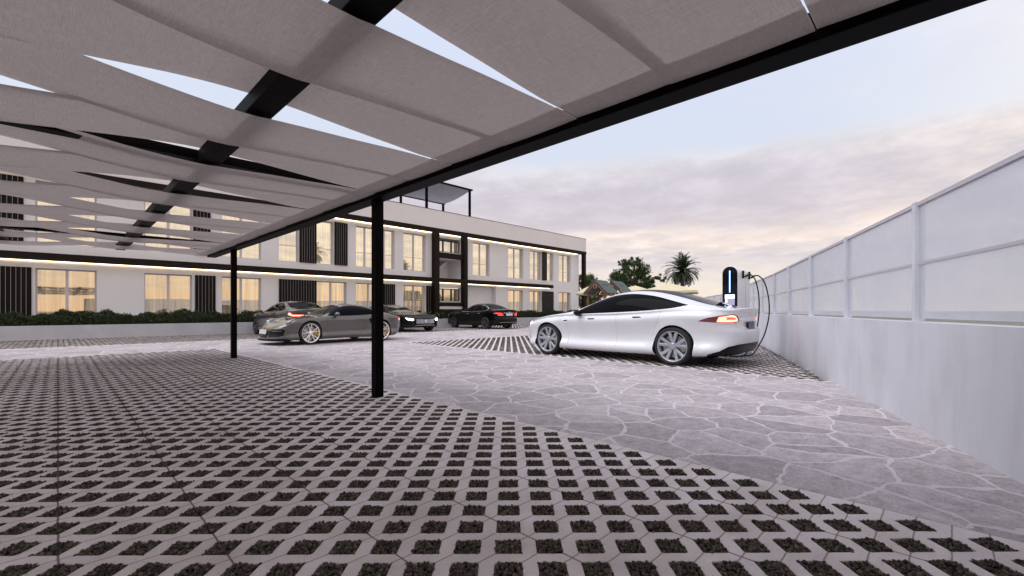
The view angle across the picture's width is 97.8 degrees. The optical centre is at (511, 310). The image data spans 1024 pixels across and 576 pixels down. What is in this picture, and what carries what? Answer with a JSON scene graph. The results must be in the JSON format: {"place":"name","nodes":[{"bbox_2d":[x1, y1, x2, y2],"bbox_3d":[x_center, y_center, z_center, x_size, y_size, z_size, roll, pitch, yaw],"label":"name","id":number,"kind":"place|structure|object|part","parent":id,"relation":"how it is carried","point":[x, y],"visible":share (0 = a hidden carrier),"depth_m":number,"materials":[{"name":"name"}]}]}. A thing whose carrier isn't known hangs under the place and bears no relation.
{"place":"outdoors","nodes":[
{"label":"outdoors","id":0,"kind":"place"},
{"bbox_2d":[0,324,529,349],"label":"parking paving","id":1,"kind":"structure","parent":0,"point":[196,339],"depth_m":14.92,"materials":[{"name":"grey concrete"}]},
{"bbox_2d":[253,301,321,333],"bbox_3d":[-9.033,0.310,18.364,4.872,1.379,2.197,0,0,45],"label":"grey saloon","id":2,"kind":"object","parent":1,"relation":"on","point":[288,309],"visible":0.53,"depth_m":17.38,"materials":[{"name":"paint"}]},
{"bbox_2d":[265,303,277,310],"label":"side window","id":3,"kind":"structure","parent":2,"relation":"in","point":[271,308],"depth_m":17.85,"materials":[{"name":"black glass"}]},
{"bbox_2d":[273,303,283,310],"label":"side window","id":4,"kind":"structure","parent":2,"relation":"in","point":[280,306],"depth_m":17.33,"materials":[{"name":"black glass"}]},
{"bbox_2d":[287,302,320,308],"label":"rear window","id":5,"kind":"structure","parent":2,"relation":"in","point":[295,305],"depth_m":17.38,"materials":[{"name":"black glass"}]},
{"bbox_2d":[384,305,436,331],"bbox_3d":[-5.648,0.351,22.469,4.594,1.298,2.190,0,0,45],"label":"black coupe","id":6,"kind":"object","parent":1,"relation":"on","point":[409,318],"visible":0.55,"depth_m":21.05,"materials":[{"name":"paint"}]},
{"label":"side window","id":7,"kind":"part","parent":6,"relation":"part of","materials":[{"name":"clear glass"}]},
{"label":"side window","id":8,"kind":"part","parent":6,"relation":"part of","materials":[{"name":"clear glass"}]},
{"bbox_2d":[448,303,516,328],"bbox_3d":[-1.765,0.301,25.564,4.671,1.397,2.086,0,0,45],"label":"black saloon","id":9,"kind":"object","parent":1,"relation":"on","point":[486,315],"visible":1,"depth_m":24.36,"materials":[{"name":"paint"}]},
{"bbox_2d":[464,305,475,310],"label":"side window","id":10,"kind":"structure","parent":9,"relation":"in","point":[471,308],"depth_m":25.05,"materials":[{"name":"black glass"}]},
{"bbox_2d":[475,305,482,310],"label":"side window","id":11,"kind":"structure","parent":9,"relation":"in","point":[479,307],"depth_m":24.58,"materials":[{"name":"black glass"}]},
{"bbox_2d":[487,304,506,308],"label":"rear window","id":12,"kind":"structure","parent":9,"relation":"in","point":[494,306],"depth_m":24.55,"materials":[{"name":"black glass"}]},
{"bbox_2d":[0,366,557,435],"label":"gravel","id":13,"kind":"structure","parent":0,"point":[296,414],"depth_m":4.79,"materials":[{"name":"black gravel"}]},
{"bbox_2d":[0,135,585,318],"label":"apartment building","id":14,"kind":"structure","parent":0,"point":[429,254],"depth_m":23.88,"materials":[{"name":"paint"}]},
{"bbox_2d":[36,181,95,247],"bbox_3d":[-17.580,-3.740,17.657,0.090,2.396,1.696,0,0,45],"label":"window","id":15,"kind":"structure","parent":14,"relation":"in","point":[91,217],"depth_m":17.79,"materials":[{"name":"beige glass"}]},
{"bbox_2d":[36,268,95,316],"bbox_3d":[-17.580,-0.365,17.657,0.090,2.486,1.696,0,0,45],"label":"window","id":16,"kind":"structure","parent":14,"relation":"in","point":[56,289],"depth_m":17.60,"materials":[{"name":"beige"}]},
{"bbox_2d":[144,202,190,253],"bbox_3d":[-15.335,-3.740,19.937,0.090,2.396,1.696,0,0,45],"label":"window","id":17,"kind":"structure","parent":14,"relation":"in","point":[176,210],"depth_m":20.02,"materials":[{"name":"beige glass"}]},
{"bbox_2d":[144,273,190,313],"bbox_3d":[-15.335,-0.365,19.937,0.090,2.486,1.696,0,0,45],"label":"window","id":18,"kind":"structure","parent":14,"relation":"in","point":[169,293],"depth_m":19.88,"materials":[{"name":"beige"}]},
{"bbox_2d":[222,215,259,259],"bbox_3d":[-13.332,-3.740,21.972,0.090,2.396,1.706,0,0,45],"label":"window","id":19,"kind":"structure","parent":14,"relation":"in","point":[252,252],"depth_m":22.15,"materials":[{"name":"beige glass"}]},
{"bbox_2d":[222,277,259,315],"bbox_3d":[-13.332,-0.365,21.972,0.090,2.486,1.706,0,0,45],"label":"window","id":20,"kind":"structure","parent":14,"relation":"in","point":[248,289],"depth_m":22.06,"materials":[{"name":"beige"}]},
{"bbox_2d":[279,231,297,261],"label":"window","id":21,"kind":"structure","parent":14,"relation":"in","point":[288,243],"depth_m":23.59,"materials":[{"name":"beige glass"}]},
{"bbox_2d":[317,222,331,264],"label":"window","id":22,"kind":"structure","parent":14,"relation":"in","point":[324,229],"depth_m":24.90,"materials":[{"name":"beige glass"}]},
{"bbox_2d":[317,281,344,307],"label":"window","id":23,"kind":"structure","parent":14,"relation":"in","point":[328,293],"depth_m":25.11,"materials":[{"name":"beige glass"}]},
{"bbox_2d":[356,283,370,307],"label":"window","id":24,"kind":"structure","parent":14,"relation":"in","point":[363,290],"depth_m":26.56,"materials":[{"name":"beige"}]},
{"bbox_2d":[356,226,392,268],"bbox_3d":[-8.337,-3.740,27.046,0.090,2.396,2.526,0,0,45],"label":"window","id":25,"kind":"structure","parent":14,"relation":"in","point":[363,234],"depth_m":26.74,"materials":[{"name":"beige glass"}]},
{"bbox_2d":[404,233,423,271],"bbox_3d":[-6.415,-3.740,28.998,0.090,2.396,1.686,0,0,45],"label":"window","id":26,"kind":"structure","parent":14,"relation":"in","point":[413,244],"depth_m":28.97,"materials":[{"name":"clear glass"}]},
{"bbox_2d":[404,285,423,312],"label":"window","id":27,"kind":"structure","parent":14,"relation":"in","point":[413,295],"depth_m":29.07,"materials":[{"name":"beige glass"}]},
{"bbox_2d":[399,182,472,215],"bbox_3d":[-7.486,-7.665,30.348,3.390,2.330,9.750,0,0,45],"label":"roof pergola","id":28,"kind":"object","parent":14,"relation":"on","point":[443,193],"visible":0.3,"depth_m":32.44,"materials":[{"name":"black metal"}]},
{"bbox_2d":[440,240,458,253],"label":"window","id":29,"kind":"structure","parent":14,"relation":"in","point":[445,246],"depth_m":31.06,"materials":[{"name":"clear glass"}]},
{"bbox_2d":[440,288,458,301],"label":"window","id":30,"kind":"structure","parent":14,"relation":"in","point":[445,294],"depth_m":31.06,"materials":[{"name":"beige glass"}]},
{"bbox_2d":[473,243,487,275],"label":"window","id":31,"kind":"structure","parent":14,"relation":"in","point":[480,251],"depth_m":33.15,"materials":[{"name":"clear glass"}]},
{"bbox_2d":[508,248,521,278],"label":"window","id":32,"kind":"structure","parent":14,"relation":"in","point":[514,255],"depth_m":35.66,"materials":[{"name":"clear glass"}]},
{"bbox_2d":[508,290,521,310],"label":"window","id":33,"kind":"structure","parent":14,"relation":"in","point":[514,296],"depth_m":35.80,"materials":[{"name":"beige"}]},
{"bbox_2d":[530,251,539,279],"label":"window","id":34,"kind":"structure","parent":14,"relation":"in","point":[534,256],"depth_m":37.37,"materials":[{"name":"clear glass"}]},
{"bbox_2d":[530,291,539,311],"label":"window","id":35,"kind":"structure","parent":14,"relation":"in","point":[534,295],"depth_m":37.52,"materials":[{"name":"beige"}]},
{"bbox_2d":[546,253,551,280],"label":"window","id":36,"kind":"structure","parent":14,"relation":"in","point":[549,256],"depth_m":38.83,"materials":[{"name":"clear glass"}]},
{"bbox_2d":[559,255,568,281],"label":"window","id":37,"kind":"structure","parent":14,"relation":"in","point":[563,260],"depth_m":40.15,"materials":[{"name":"clear glass"}]},
{"bbox_2d":[559,292,568,311],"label":"window","id":38,"kind":"structure","parent":14,"relation":"in","point":[563,297],"depth_m":40.15,"materials":[{"name":"beige glass"}]},
{"bbox_2d":[0,349,1023,575],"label":"parking paving","id":39,"kind":"structure","parent":0,"point":[487,558],"depth_m":2.38,"materials":[{"name":"grey concrete"}]},
{"bbox_2d":[0,0,986,397],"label":"pergola","id":40,"kind":"object","parent":39,"relation":"on","point":[586,66],"visible":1,"depth_m":2.64,"materials":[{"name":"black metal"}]},
{"bbox_2d":[0,328,1023,541],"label":"paving","id":41,"kind":"structure","parent":0,"point":[832,439],"depth_m":4.33,"materials":[{"name":"grey stone"}]},
{"bbox_2d":[257,303,401,344],"bbox_3d":[-5.792,0.384,14.543,2.110,1.233,4.338,0,0,42],"label":"sports car","id":42,"kind":"object","parent":41,"relation":"on","point":[343,320],"visible":0.86,"depth_m":13.70,"materials":[{"name":"grey paint"}]},
{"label":"side window","id":43,"kind":"part","parent":42,"relation":"part of","materials":[{"name":"black glass"}]},
{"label":"quarter window","id":44,"kind":"part","parent":42,"relation":"part of","materials":[{"name":"black glass"}]},
{"bbox_2d":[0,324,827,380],"bbox_3d":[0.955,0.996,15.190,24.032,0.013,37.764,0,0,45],"label":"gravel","id":45,"kind":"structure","parent":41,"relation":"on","point":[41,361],"depth_m":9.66,"materials":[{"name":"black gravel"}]},
{"bbox_2d":[576,286,601,294],"bbox_3d":[5.671,-0.416,33.000,1.807,2.832,1.807,0,0,5],"label":"parasol","id":46,"kind":"object","parent":45,"relation":"on","point":[580,292],"visible":0.33,"depth_m":32.39,"materials":[{"name":"fabric"}]},
{"bbox_2d":[583,280,618,305],"bbox_3d":[5.281,-0.395,26.500,1.560,2.789,1.570,0,0,38],"label":"playhouse","id":47,"kind":"object","parent":41,"relation":"on","point":[596,287],"visible":0.58,"depth_m":26.26,"materials":[{"name":"wood"}]},
{"bbox_2d":[618,285,645,292],"bbox_3d":[9.097,-0.446,33.000,1.807,2.891,1.807,0,0,40],"label":"parasol","id":48,"kind":"object","parent":41,"relation":"on","point":[633,288],"visible":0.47,"depth_m":32.52,"materials":[{"name":"fabric"}]},
{"bbox_2d":[646,283,698,293],"bbox_3d":[10.633,-0.425,30.000,3.391,2.850,3.391,0,0,25],"label":"parasol","id":49,"kind":"object","parent":41,"relation":"on","point":[674,287],"visible":0.66,"depth_m":28.92,"materials":[{"name":"fabric"}]},
{"bbox_2d":[0,0,1023,310],"label":"sky","id":50,"kind":"structure","parent":0,"point":[761,175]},
{"bbox_2d":[600,281,630,294],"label":"roof","id":51,"kind":"structure","parent":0,"point":[620,287],"depth_m":27.55,"materials":[{"name":"green"}]},
{"bbox_2d":[410,335,831,381],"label":"parking paving","id":52,"kind":"structure","parent":0,"point":[751,361],"depth_m":9.02,"materials":[{"name":"grey concrete"}]},
{"bbox_2d":[529,290,759,364],"bbox_3d":[2.569,0.282,9.819,5.011,1.435,2.230,0,0,45],"label":"electric car","id":53,"kind":"object","parent":52,"relation":"on","point":[665,326],"visible":1,"depth_m":8.49,"materials":[{"name":"white paint"}]},
{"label":"side window","id":54,"kind":"part","parent":53,"relation":"part of","materials":[{"name":"black glass"}]},
{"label":"side window","id":55,"kind":"part","parent":53,"relation":"part of","materials":[{"name":"black glass"}]},
{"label":"quarter window","id":56,"kind":"part","parent":53,"relation":"part of","materials":[{"name":"black glass"}]},
{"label":"rear window","id":57,"kind":"part","parent":53,"relation":"part of","materials":[{"name":"grey glass"}]},
{"bbox_2d":[722,266,769,356],"bbox_3d":[5.071,0.015,9.776,0.761,1.970,1.062,0,0,45],"label":"charging station","id":58,"kind":"object","parent":52,"relation":"on","point":[735,286],"visible":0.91,"depth_m":9.72,"materials":[{"name":"plastic"}]},
{"bbox_2d":[608,256,666,288],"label":"broadleaf tree","id":59,"kind":"object","parent":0,"point":[639,273],"visible":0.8,"depth_m":45.98,"materials":[{"name":"green plant"}]},
{"bbox_2d":[477,345,820,574],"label":"gravel bed","id":60,"kind":"object","parent":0,"point":[794,364],"depth_m":8.14,"materials":[{"name":"black gravel"}]},
{"bbox_2d":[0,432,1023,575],"bbox_3d":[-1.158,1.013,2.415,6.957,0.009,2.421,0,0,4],"label":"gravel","id":61,"kind":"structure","parent":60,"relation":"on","point":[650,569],"depth_m":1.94,"materials":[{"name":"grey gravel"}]},
{"bbox_2d":[764,311,1023,325],"bbox_3d":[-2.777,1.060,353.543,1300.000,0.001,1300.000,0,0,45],"label":"ground","id":62,"kind":"structure","parent":0,"point":[1014,318],"depth_m":58.49,"materials":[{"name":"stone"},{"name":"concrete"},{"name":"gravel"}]},
{"bbox_2d":[0,317,539,340],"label":"planter wall","id":63,"kind":"structure","parent":62,"relation":"on","point":[20,333],"depth_m":16.64,"materials":[{"name":"concrete"}]},
{"bbox_2d":[0,308,573,325],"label":"hedge","id":64,"kind":"object","parent":63,"relation":"in","point":[83,317],"visible":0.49,"depth_m":16.96,"materials":[{"name":"green plant"}]},
{"bbox_2d":[435,311,447,319],"bbox_3d":[-4.412,0.506,27.644,1.204,0.912,1.192,0,0,45],"label":"spiky plant","id":65,"kind":"object","parent":63,"relation":"on","point":[440,316],"visible":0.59,"depth_m":27.55,"materials":[{"name":"green plant"}]},
{"bbox_2d":[579,272,602,308],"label":"bushy tree","id":66,"kind":"object","parent":62,"relation":"on","point":[590,278],"visible":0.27,"depth_m":47.37,"materials":[{"name":"green plant"}]},
{"bbox_2d":[663,252,701,286],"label":"palm tree","id":67,"kind":"object","parent":62,"relation":"on","point":[682,276],"visible":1,"depth_m":43.52,"materials":[{"name":"green plant"}]},
{"bbox_2d":[705,150,1023,484],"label":"boundary wall","id":68,"kind":"structure","parent":62,"relation":"on","point":[959,386],"depth_m":3.69,"materials":[{"name":"white"}]}
]}

